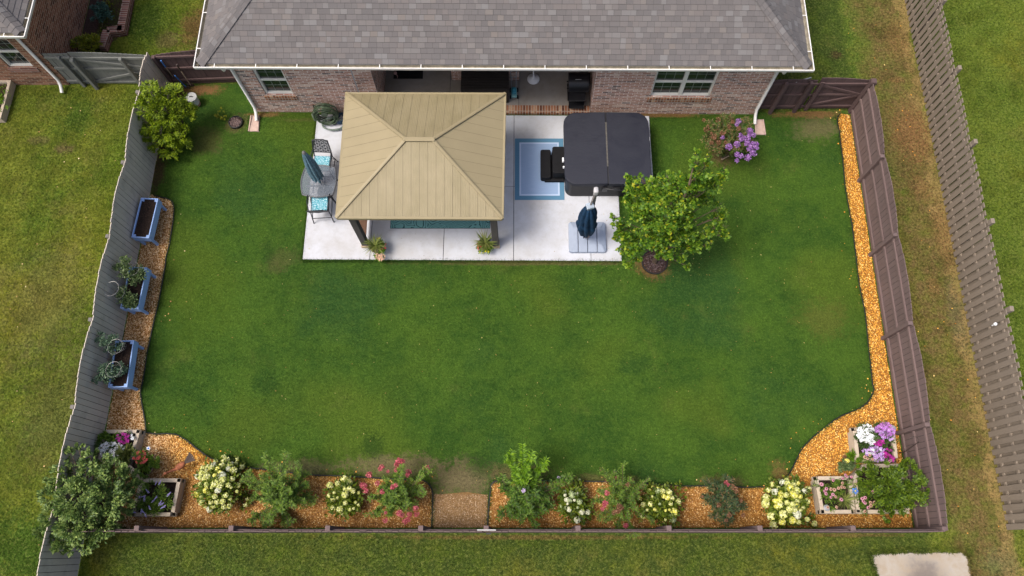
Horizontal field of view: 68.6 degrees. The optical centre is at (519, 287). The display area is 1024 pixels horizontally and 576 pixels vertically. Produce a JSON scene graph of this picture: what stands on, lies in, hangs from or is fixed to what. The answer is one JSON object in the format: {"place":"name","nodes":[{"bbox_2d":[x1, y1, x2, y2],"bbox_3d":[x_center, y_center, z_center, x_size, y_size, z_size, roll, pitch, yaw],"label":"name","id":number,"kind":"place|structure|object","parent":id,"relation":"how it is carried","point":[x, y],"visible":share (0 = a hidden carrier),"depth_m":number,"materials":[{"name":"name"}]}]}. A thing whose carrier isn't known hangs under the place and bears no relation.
{"place":"outdoors","nodes":[
{"label":"outdoors","id":0,"kind":"place"},
{"bbox_2d":[0,0,88,92],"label":"brick house","id":1,"kind":"structure","parent":0,"point":[31,31],"depth_m":22.32,"materials":[{"name":"brick"}]},
{"bbox_2d":[0,39,40,71],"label":"window","id":2,"kind":"structure","parent":1,"relation":"in","point":[8,52],"depth_m":22.26,"materials":[{"name":"plastic"}]},
{"bbox_2d":[95,0,203,55],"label":"grass","id":3,"kind":"structure","parent":0,"point":[167,24],"depth_m":24.03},
{"bbox_2d":[432,492,487,527],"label":"gravel path","id":4,"kind":"structure","parent":0,"point":[465,494],"depth_m":19.20,"materials":[{"name":"brown gravel"}]},
{"bbox_2d":[303,115,652,260],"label":"patio","id":5,"kind":"structure","parent":0,"point":[529,230],"depth_m":21.67,"materials":[{"name":"concrete"}]},
{"bbox_2d":[302,151,332,195],"bbox_3d":[-5.720,-3.210,20.931,0.480,2.420,0.480,0,71,0],"label":"patio umbrella","id":6,"kind":"object","parent":5,"relation":"on","point":[314,171],"visible":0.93,"depth_m":20.51,"materials":[{"name":"blue fabric"}]},
{"bbox_2d":[300,165,337,203],"bbox_3d":[-5.750,-2.947,21.748,1.042,0.712,1.044,2,71,1],"label":"patio table","id":7,"kind":"object","parent":5,"relation":"on","point":[325,187],"visible":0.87,"depth_m":21.40,"materials":[{"name":"grey glass"}]},
{"bbox_2d":[306,194,334,223],"bbox_3d":[-5.698,-2.320,21.332,0.654,1.088,0.805,-3,71,-1],"label":"patio chair","id":8,"kind":"object","parent":5,"relation":"on","point":[320,205],"visible":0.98,"depth_m":21.31,"materials":[{"name":"teal fabric"}]},
{"bbox_2d":[310,139,337,167],"bbox_3d":[-5.750,-3.712,21.812,0.654,1.088,0.806,3,71,1],"label":"patio chair","id":9,"kind":"object","parent":5,"relation":"on","point":[323,160],"visible":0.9,"depth_m":21.73,"materials":[{"name":"teal metal"}]},
{"bbox_2d":[312,103,342,130],"bbox_3d":[-5.748,-5.158,22.407,0.905,0.793,0.636,0,71,0],"label":"garden hose","id":10,"kind":"object","parent":5,"relation":"on","point":[326,109],"visible":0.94,"depth_m":22.38,"materials":[{"name":"green plastic"}]},
{"bbox_2d":[362,233,385,261],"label":"potted plant","id":11,"kind":"object","parent":5,"relation":"on","point":[377,247],"visible":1,"depth_m":21.05,"materials":[{"name":"green plant"}]},
{"bbox_2d":[335,91,506,247],"bbox_3d":[-2.585,-3.326,20.649,4.437,3.028,3.831,0,71,0],"label":"gazebo","id":12,"kind":"object","parent":5,"relation":"on","point":[422,155],"visible":0.97,"depth_m":19.49,"materials":[{"name":"beige metal"}]},
{"bbox_2d":[390,220,489,228],"bbox_3d":[-2.310,-2.671,22.016,2.897,0.021,2.013,0,71,0],"label":"area rug","id":13,"kind":"object","parent":5,"relation":"on","point":[419,224],"visible":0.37,"depth_m":21.73,"materials":[{"name":"teal fabric"}]},
{"bbox_2d":[299,121,624,263],"bbox_3d":[-1.649,-3.003,22.134,9.390,0.101,4.966,0,71,0],"label":"edging","id":14,"kind":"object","parent":5,"relation":"on","point":[432,261],"depth_m":21.39,"materials":[{"name":"grey concrete"}]},
{"bbox_2d":[471,228,498,254],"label":"potted plant","id":15,"kind":"object","parent":5,"relation":"on","point":[484,244],"visible":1,"depth_m":21.04,"materials":[{"name":"green plant"}]},
{"bbox_2d":[515,138,563,199],"bbox_3d":[0.576,-3.549,22.319,1.456,0.013,2.043,0,71,0],"label":"area rug","id":16,"kind":"object","parent":5,"relation":"on","point":[530,184],"visible":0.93,"depth_m":22.27,"materials":[{"name":"blue fabric"}]},
{"bbox_2d":[540,147,564,181],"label":"spa steps","id":17,"kind":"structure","parent":16,"relation":"on","point":[551,168],"depth_m":22.02,"materials":[{"name":"black plastic"}]},
{"bbox_2d":[568,187,605,252],"bbox_3d":[1.929,-1.930,20.156,1.063,3.050,0.934,0,71,0],"label":"cantilever umbrella","id":18,"kind":"object","parent":5,"relation":"on","point":[585,229],"visible":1,"depth_m":21.35,"materials":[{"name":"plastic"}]},
{"bbox_2d":[562,112,651,195],"bbox_3d":[2.485,-3.850,21.969,2.548,0.874,2.485,0,71,0],"label":"hot tub","id":19,"kind":"object","parent":5,"relation":"on","point":[604,152],"visible":0.88,"depth_m":21.60,"materials":[{"name":"black plastic"}]},
{"bbox_2d":[461,71,508,102],"bbox_3d":[-1.053,-6.149,22.792,1.430,0.715,0.747,0,71,0],"label":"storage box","id":20,"kind":"object","parent":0,"point":[486,81],"visible":0.79,"depth_m":22.46,"materials":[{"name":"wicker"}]},
{"bbox_2d":[79,534,928,575],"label":"grass","id":21,"kind":"structure","parent":0,"point":[455,552],"depth_m":18.83,"materials":[{"name":"green plant"}]},
{"bbox_2d":[96,84,913,528],"bbox_3d":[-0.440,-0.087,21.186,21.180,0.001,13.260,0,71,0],"label":"lawn","id":22,"kind":"structure","parent":0,"point":[230,98],"depth_m":20.70,"materials":[{"name":"green plant"}]},
{"bbox_2d":[132,78,199,160],"bbox_3d":[-10.220,-4.824,21.647,1.565,2.251,2.129,37,75,12],"label":"broadleaf shrub","id":23,"kind":"object","parent":22,"relation":"on","point":[158,102],"visible":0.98,"depth_m":21.54,"materials":[{"name":"green plant"}]},
{"bbox_2d":[228,116,242,128],"bbox_3d":[-8.657,-5.043,22.840,0.424,0.105,0.424,0,71,0],"label":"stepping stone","id":24,"kind":"object","parent":22,"relation":"on","point":[235,122],"visible":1,"depth_m":22.81,"materials":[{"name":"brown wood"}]},
{"bbox_2d":[248,115,259,131],"bbox_3d":[-8.091,-5.017,22.845,0.326,0.100,0.552,0,71,0],"label":"splash block","id":25,"kind":"object","parent":22,"relation":"on","point":[253,125],"depth_m":22.82,"materials":[{"name":"beige concrete"}]},
{"bbox_2d":[137,194,435,527],"bbox_3d":[-7.761,2.848,20.151,4.495,0.057,12.625,-43,76,-13],"label":"garden edging","id":26,"kind":"object","parent":22,"relation":"on","point":[189,441],"visible":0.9,"depth_m":19.86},
{"bbox_2d":[143,130,853,485],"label":"fallen leaves","id":27,"kind":"object","parent":22,"relation":"on","point":[519,312],"visible":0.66,"depth_m":20.98,"materials":[{"name":"brown plant"}]},
{"bbox_2d":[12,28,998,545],"bbox_3d":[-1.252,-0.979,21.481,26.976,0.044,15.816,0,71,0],"label":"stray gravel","id":28,"kind":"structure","parent":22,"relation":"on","point":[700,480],"depth_m":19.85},
{"bbox_2d":[641,250,667,274],"bbox_3d":[3.835,-0.746,21.369,0.744,0.084,0.744,0,71,0],"label":"mulch ring","id":29,"kind":"object","parent":22,"relation":"on","point":[661,264],"visible":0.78,"depth_m":21.33,"materials":[{"name":"brown wood"}]},
{"bbox_2d":[609,147,731,270],"bbox_3d":[3.809,-1.633,18.790,3.161,5.542,1.652,0,71,0],"label":"maple tree","id":30,"kind":"object","parent":29,"relation":"on","point":[650,197],"visible":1,"depth_m":18.31,"materials":[{"name":"green plant"}]},
{"bbox_2d":[487,113,874,524],"bbox_3d":[6.333,2.041,20.429,5.815,0.057,16.097,42,76,13],"label":"garden edging","id":31,"kind":"object","parent":22,"relation":"on","point":[818,431],"visible":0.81,"depth_m":20.02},
{"bbox_2d":[488,114,912,527],"bbox_3d":[4.639,0.375,21.020,10.922,0.001,12.085,0,71,0],"label":"gravel bed","id":32,"kind":"object","parent":22,"relation":"on","point":[862,229],"visible":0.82,"depth_m":19.52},
{"bbox_2d":[495,443,574,528],"bbox_3d":[0.186,5.004,18.394,1.806,1.978,1.905,26,73,9],"label":"shrub","id":33,"kind":"object","parent":32,"relation":"on","point":[529,500],"visible":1,"depth_m":18.46,"materials":[{"name":"green plant"}]},
{"bbox_2d":[553,475,593,524],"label":"hydrangea","id":34,"kind":"object","parent":32,"relation":"on","point":[573,502],"visible":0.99,"depth_m":18.73,"materials":[{"name":"green plant"}]},
{"bbox_2d":[589,460,654,539],"bbox_3d":[2.536,5.271,18.589,1.656,1.436,1.885,0,71,0],"label":"crape myrtle","id":35,"kind":"object","parent":32,"relation":"on","point":[619,490],"visible":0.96,"depth_m":18.46,"materials":[{"name":"green plant"}]},
{"bbox_2d":[635,480,686,528],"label":"hydrangea","id":36,"kind":"object","parent":32,"relation":"on","point":[665,502],"visible":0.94,"depth_m":18.76,"materials":[{"name":"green plant"}]},
{"bbox_2d":[699,473,747,528],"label":"crape myrtle","id":37,"kind":"object","parent":32,"relation":"on","point":[725,504],"visible":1,"depth_m":18.42,"materials":[{"name":"green plant"}]},
{"bbox_2d":[761,473,817,528],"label":"hydrangea","id":38,"kind":"object","parent":32,"relation":"on","point":[790,500],"visible":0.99,"depth_m":18.55,"materials":[{"name":"yellow plant"}]},
{"bbox_2d":[810,476,854,513],"bbox_3d":[7.984,5.286,19.144,0.961,0.358,0.923,0,71,0],"label":"raised bed","id":39,"kind":"object","parent":32,"relation":"on","point":[818,502],"visible":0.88,"depth_m":19.03,"materials":[{"name":"wood"}]},
{"bbox_2d":[810,473,853,512],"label":"coneflowers","id":40,"kind":"object","parent":39,"relation":"in","point":[830,494],"visible":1,"depth_m":18.90,"materials":[{"name":"pink plant"}]},
{"bbox_2d":[836,448,864,472],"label":"flowering plant","id":41,"kind":"object","parent":32,"relation":"on","point":[848,463],"visible":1,"depth_m":19.25,"materials":[{"name":"green plant"}]},
{"bbox_2d":[847,427,897,462],"bbox_3d":[9.178,4.098,19.543,1.116,0.378,0.894,0,71,0],"label":"raised bed","id":42,"kind":"object","parent":32,"relation":"on","point":[853,443],"visible":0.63,"depth_m":19.42,"materials":[{"name":"wood"}]},
{"bbox_2d":[853,423,880,449],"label":"bedding flowers","id":43,"kind":"object","parent":42,"relation":"on","point":[862,437],"visible":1,"depth_m":19.25,"materials":[{"name":"white plant"}]},
{"bbox_2d":[862,445,889,463],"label":"bedding flowers","id":44,"kind":"object","parent":42,"relation":"on","point":[876,452],"visible":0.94,"depth_m":19.17,"materials":[{"name":"purple plant"}]},
{"bbox_2d":[873,436,894,461],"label":"bedding flowers","id":45,"kind":"object","parent":42,"relation":"on","point":[880,442],"visible":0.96,"depth_m":19.21,"materials":[{"name":"pink plant"}]},
{"bbox_2d":[873,420,899,443],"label":"bedding flowers","id":46,"kind":"object","parent":42,"relation":"on","point":[888,434],"visible":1,"depth_m":19.29,"materials":[{"name":"purple plant"}]},
{"bbox_2d":[849,464,909,513],"bbox_3d":[9.127,5.141,19.188,1.362,0.368,1.228,0,71,0],"label":"raised bed","id":47,"kind":"object","parent":32,"relation":"on","point":[857,510],"visible":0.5,"depth_m":19.06,"materials":[{"name":"wood"}]},
{"bbox_2d":[847,482,875,517],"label":"coneflowers","id":48,"kind":"object","parent":47,"relation":"on","point":[866,502],"visible":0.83,"depth_m":18.82,"materials":[{"name":"pink plant"}]},
{"bbox_2d":[854,457,930,523],"bbox_3d":[9.218,4.876,18.499,1.642,1.274,1.511,-25,73,-8],"label":"holly shrub","id":49,"kind":"object","parent":47,"relation":"on","point":[900,493],"visible":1,"depth_m":18.33,"materials":[{"name":"green plant"}]},
{"bbox_2d":[699,111,758,161],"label":"crape myrtle","id":50,"kind":"object","parent":22,"relation":"on","point":[722,142],"visible":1,"depth_m":21.42,"materials":[{"name":"green plant"}]},
{"bbox_2d":[755,119,765,134],"bbox_3d":[7.297,-4.896,22.803,0.326,0.100,0.527,0,71,0],"label":"splash block","id":51,"kind":"object","parent":22,"relation":"on","point":[760,127],"depth_m":22.78,"materials":[{"name":"beige concrete"}]},
{"bbox_2d":[768,82,787,113],"bbox_3d":[7.655,-5.621,22.259,0.100,1.580,0.100,0,71,0],"label":"fence post","id":52,"kind":"object","parent":22,"relation":"on","point":[778,97],"visible":1,"depth_m":22.17,"materials":[{"name":"brown wood"}]},
{"bbox_2d":[792,81,813,112],"bbox_3d":[8.397,-5.659,22.294,0.100,1.540,0.100,0,71,0],"label":"fence post","id":53,"kind":"object","parent":22,"relation":"on","point":[803,96],"visible":1,"depth_m":22.20,"materials":[{"name":"brown wood"}]},
{"bbox_2d":[848,78,876,113],"bbox_3d":[10.146,-5.675,22.246,0.160,1.640,0.160,0,71,0],"label":"fence post","id":54,"kind":"object","parent":22,"relation":"on","point":[872,81],"visible":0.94,"depth_m":22.04,"materials":[{"name":"brown wood"}]},
{"bbox_2d":[803,78,869,110],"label":"wooden gate","id":55,"kind":"structure","parent":54,"relation":"attached to","point":[836,92],"depth_m":22.20,"materials":[{"name":"brown wood"}]},
{"bbox_2d":[0,0,1023,575],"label":"ground","id":56,"kind":"structure","parent":0,"point":[928,182],"depth_m":20.81,"materials":[{"name":"green plant"}]},
{"bbox_2d":[0,80,15,122],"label":"timber bed","id":57,"kind":"object","parent":56,"relation":"on","point":[10,85],"visible":1,"depth_m":22.99,"materials":[{"name":"beige wood"}]},
{"bbox_2d":[41,53,89,83],"bbox_3d":[-13.601,-6.587,22.611,0.759,1.505,0.068,0,71,0],"label":"sage fence","id":58,"kind":"object","parent":56,"relation":"on","point":[60,68],"visible":0.75,"depth_m":22.49,"materials":[{"name":"grey wood"}]},
{"bbox_2d":[0,85,136,575],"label":"grass","id":59,"kind":"structure","parent":56,"relation":"on","point":[47,358],"depth_m":21.32,"materials":[{"name":"green plant"}]},
{"bbox_2d":[56,56,86,86],"bbox_3d":[-13.527,-6.519,22.633,0.100,1.459,0.100,0,71,0],"label":"fence post","id":60,"kind":"object","parent":56,"relation":"on","point":[66,66],"visible":1,"depth_m":22.54,"materials":[{"name":"grey wood"}]},
{"bbox_2d":[69,59,98,89],"bbox_3d":[-13.116,-6.428,22.602,0.100,1.459,0.100,0,71,0],"label":"fence post","id":61,"kind":"object","parent":56,"relation":"on","point":[75,64],"visible":1,"depth_m":22.55,"materials":[{"name":"grey wood"}]},
{"bbox_2d":[78,0,121,51],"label":"mulch bed","id":62,"kind":"object","parent":56,"relation":"on","point":[90,26],"visible":0.4,"depth_m":24.10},
{"bbox_2d":[70,32,102,51],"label":"garden shrub","id":63,"kind":"object","parent":62,"relation":"on","point":[86,40],"visible":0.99,"depth_m":23.27,"materials":[{"name":"green plant"}]},
{"bbox_2d":[89,1,113,22],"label":"garden shrub","id":64,"kind":"object","parent":62,"relation":"on","point":[100,11],"visible":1,"depth_m":23.60,"materials":[{"name":"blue plant"}]},
{"bbox_2d":[37,52,168,575],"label":"grey fence","id":65,"kind":"object","parent":56,"relation":"on","point":[88,418],"visible":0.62,"depth_m":19.89,"materials":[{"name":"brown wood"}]},
{"bbox_2d":[98,0,134,51],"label":"brick border","id":66,"kind":"object","parent":56,"relation":"on","point":[121,29],"visible":1,"depth_m":23.79,"materials":[{"name":"brown brick"}]},
{"bbox_2d":[118,57,138,84],"bbox_3d":[-11.705,-6.474,22.617,0.100,1.459,0.100,0,71,0],"label":"fence post","id":67,"kind":"object","parent":56,"relation":"on","point":[128,69],"visible":0.79,"depth_m":22.40,"materials":[{"name":"grey wood"}]},
{"bbox_2d":[67,52,144,84],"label":"wooden gate","id":68,"kind":"structure","parent":67,"relation":"attached to","point":[96,67],"depth_m":22.41,"materials":[{"name":"grey wood"}]},
{"bbox_2d":[151,50,236,86],"bbox_3d":[-9.461,-6.596,22.630,2.689,1.715,0.123,-3,71,-1],"label":"brown fence","id":69,"kind":"object","parent":56,"relation":"on","point":[183,61],"visible":0.65,"depth_m":22.73,"materials":[{"name":"brown wood"}]},
{"bbox_2d":[100,195,431,527],"bbox_3d":[-6.613,1.664,20.576,8.742,0.001,9.358,0,71,0],"label":"gravel bed","id":70,"kind":"object","parent":56,"relation":"on","point":[178,443],"visible":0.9,"depth_m":19.43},
{"bbox_2d":[31,442,145,557],"bbox_3d":[-10.359,5.139,18.183,2.293,2.316,2.664,0,71,0],"label":"broadleaf shrub","id":71,"kind":"object","parent":70,"relation":"on","point":[93,505],"visible":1,"depth_m":17.69,"materials":[{"name":"green plant"}]},
{"bbox_2d":[98,429,145,464],"bbox_3d":[-10.389,4.154,19.555,0.989,0.318,0.883,0,71,0],"label":"raised bed","id":72,"kind":"object","parent":70,"relation":"on","point":[137,441],"visible":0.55,"depth_m":19.53,"materials":[{"name":"wood"}]},
{"bbox_2d":[97,431,119,445],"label":"leafy herb","id":73,"kind":"object","parent":72,"relation":"on","point":[105,435],"visible":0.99,"depth_m":19.35,"materials":[{"name":"green plant"}]},
{"bbox_2d":[94,438,125,462],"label":"bedding flowers","id":74,"kind":"object","parent":72,"relation":"on","point":[109,444],"visible":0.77,"depth_m":19.24,"materials":[{"name":"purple plant"}]},
{"bbox_2d":[115,430,134,447],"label":"bedding flowers","id":75,"kind":"object","parent":72,"relation":"on","point":[125,435],"visible":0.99,"depth_m":19.35,"materials":[{"name":"purple plant"}]},
{"bbox_2d":[114,443,136,464],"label":"ornamental grass","id":76,"kind":"object","parent":72,"relation":"on","point":[124,455],"depth_m":19.16,"materials":[{"name":"green plant"}]},
{"bbox_2d":[108,340,143,390],"bbox_3d":[-10.517,2.100,20.083,0.500,0.660,1.267,-1,71,0],"label":"planter stand","id":77,"kind":"object","parent":70,"relation":"on","point":[127,356],"visible":0.91,"depth_m":19.86,"materials":[{"name":"blue paint"}]},
{"bbox_2d":[94,330,124,355],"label":"tomato plant","id":78,"kind":"object","parent":77,"relation":"on","point":[106,342],"visible":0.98,"depth_m":19.40,"materials":[{"name":"green plant"}]},
{"bbox_2d":[91,360,130,383],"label":"tomato plant","id":79,"kind":"object","parent":77,"relation":"on","point":[104,371],"visible":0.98,"depth_m":19.22,"materials":[{"name":"green plant"}]},
{"bbox_2d":[120,267,155,314],"bbox_3d":[-10.539,0.098,20.773,0.500,0.660,1.204,2,71,1],"label":"planter stand","id":80,"kind":"object","parent":70,"relation":"on","point":[141,289],"visible":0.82,"depth_m":20.52,"materials":[{"name":"blue paint"}]},
{"bbox_2d":[115,285,138,309],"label":"tomato plant","id":81,"kind":"object","parent":80,"relation":"on","point":[129,301],"visible":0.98,"depth_m":20.09,"materials":[{"name":"green plant"}]},
{"bbox_2d":[111,255,148,286],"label":"tomato plant","id":82,"kind":"object","parent":80,"relation":"on","point":[125,269],"visible":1,"depth_m":20.11,"materials":[{"name":"green plant"}]},
{"bbox_2d":[130,447,162,478],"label":"flowering shrub","id":83,"kind":"object","parent":70,"relation":"on","point":[144,464],"visible":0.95,"depth_m":19.13,"materials":[{"name":"plant"}]},
{"bbox_2d":[131,198,166,245],"bbox_3d":[-10.575,-1.876,21.454,0.500,0.660,1.224,3,71,1],"label":"planter stand","id":84,"kind":"object","parent":70,"relation":"on","point":[146,220],"visible":1,"depth_m":21.20,"materials":[{"name":"blue paint"}]},
{"bbox_2d":[132,478,185,516],"bbox_3d":[-9.216,5.351,19.142,1.127,0.318,0.939,0,71,0],"label":"raised bed","id":85,"kind":"object","parent":70,"relation":"on","point":[176,486],"visible":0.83,"depth_m":19.12,"materials":[{"name":"wood"}]},
{"bbox_2d":[124,479,173,516],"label":"butterfly bush","id":86,"kind":"object","parent":85,"relation":"on","point":[152,507],"visible":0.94,"depth_m":18.76,"materials":[{"name":"green plant"}]},
{"bbox_2d":[161,452,194,476],"bbox_3d":[-8.668,4.617,19.223,0.927,0.648,0.244,-36,75,-12],"label":"garden ornament","id":87,"kind":"object","parent":70,"relation":"on","point":[182,464],"visible":1,"depth_m":19.07,"materials":[{"name":"metal"}]},
{"bbox_2d":[190,454,252,516],"bbox_3d":[-7.543,4.942,18.904,1.493,1.188,1.593,0,71,0],"label":"hydrangea","id":88,"kind":"object","parent":70,"relation":"on","point":[216,478],"visible":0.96,"depth_m":18.71,"materials":[{"name":"white plant"}]},
{"bbox_2d":[240,450,318,528],"bbox_3d":[-6.029,5.004,18.595,1.970,1.601,1.902,0,71,0],"label":"crape myrtle","id":89,"kind":"object","parent":70,"relation":"on","point":[278,494],"visible":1,"depth_m":18.53,"materials":[{"name":"green plant"}]},
{"bbox_2d":[322,471,364,521],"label":"hydrangea","id":90,"kind":"object","parent":70,"relation":"on","point":[344,500],"visible":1,"depth_m":18.77,"materials":[{"name":"green plant"}]},
{"bbox_2d":[360,458,432,524],"bbox_3d":[-3.058,5.039,18.643,1.878,1.482,1.625,0,71,0],"label":"crape myrtle","id":91,"kind":"object","parent":70,"relation":"on","point":[389,496],"visible":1,"depth_m":18.46,"materials":[{"name":"green plant"}]},
{"bbox_2d":[51,525,944,532],"bbox_3d":[-0.483,5.902,18.335,21.022,1.686,0.149,0,71,0],"label":"brown fence","id":92,"kind":"object","parent":56,"relation":"on","point":[427,529],"visible":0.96,"depth_m":17.76,"materials":[{"name":"brown wood"}]},
{"bbox_2d":[193,0,814,124],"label":"brick house","id":93,"kind":"structure","parent":56,"relation":"on","point":[682,56],"depth_m":19.97,"materials":[{"name":"brick"}]},
{"bbox_2d":[253,70,297,99],"bbox_3d":[-7.090,-5.940,21.647,0.960,1.555,0.205,0,71,0],"label":"window","id":94,"kind":"structure","parent":93,"relation":"in","point":[272,81],"depth_m":21.87,"materials":[{"name":"plastic"}]},
{"bbox_2d":[393,70,422,78],"bbox_3d":[-3.473,-6.797,23.384,0.912,0.019,0.636,0,71,0],"label":"doormat","id":95,"kind":"object","parent":93,"relation":"on","point":[409,74],"visible":0.48,"depth_m":23.33,"materials":[{"name":"rubber"}]},
{"bbox_2d":[567,72,590,108],"bbox_3d":[1.744,-5.957,22.577,0.694,0.996,0.917,0,71,0],"label":"smoker grill","id":96,"kind":"object","parent":93,"relation":"on","point":[578,85],"visible":1,"depth_m":22.31,"materials":[{"name":"black metal"}]},
{"bbox_2d":[647,72,718,101],"bbox_3d":[4.715,-5.875,21.625,1.890,1.555,0.205,0,71,0],"label":"window","id":97,"kind":"structure","parent":93,"relation":"in","point":[665,83],"depth_m":21.84,"materials":[{"name":"plastic"}]},
{"bbox_2d":[759,79,818,108],"bbox_3d":[7.953,-5.740,22.304,1.386,1.533,0.070,0,71,0],"label":"gate fence","id":98,"kind":"object","parent":56,"relation":"on","point":[792,94],"visible":0.68,"depth_m":22.24,"materials":[{"name":"brown wood"}]},
{"bbox_2d":[851,84,947,530],"bbox_3d":[10.021,0.115,20.283,0.138,1.776,12.311,0,71,0],"label":"brown fence","id":99,"kind":"object","parent":56,"relation":"on","point":[899,336],"visible":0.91,"depth_m":20.00,"materials":[{"name":"brown wood"}]},
{"bbox_2d":[873,550,970,575],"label":"concrete pad","id":100,"kind":"object","parent":56,"relation":"on","point":[934,564],"visible":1,"depth_m":18.77,"materials":[{"name":"beige concrete"}]},
{"bbox_2d":[866,544,976,575],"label":"grass","id":101,"kind":"structure","parent":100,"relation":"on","point":[872,553],"depth_m":18.83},
{"bbox_2d":[905,0,1023,529],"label":"taupe fence","id":102,"kind":"object","parent":56,"relation":"on","point":[997,365],"visible":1,"depth_m":20.46,"materials":[{"name":"brown wood"}]},
{"bbox_2d":[775,0,847,100],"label":"grass","id":103,"kind":"structure","parent":0,"point":[834,10],"depth_m":23.83,"materials":[{"name":"green plant"}]},
{"bbox_2d":[835,489,856,511],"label":"ornamental grass","id":104,"kind":"object","parent":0,"point":[846,500],"depth_m":18.88,"materials":[{"name":"green plant"}]},
{"bbox_2d":[839,0,1023,575],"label":"grass","id":105,"kind":"structure","parent":0,"point":[947,424],"depth_m":21.87,"materials":[{"name":"green plant"}]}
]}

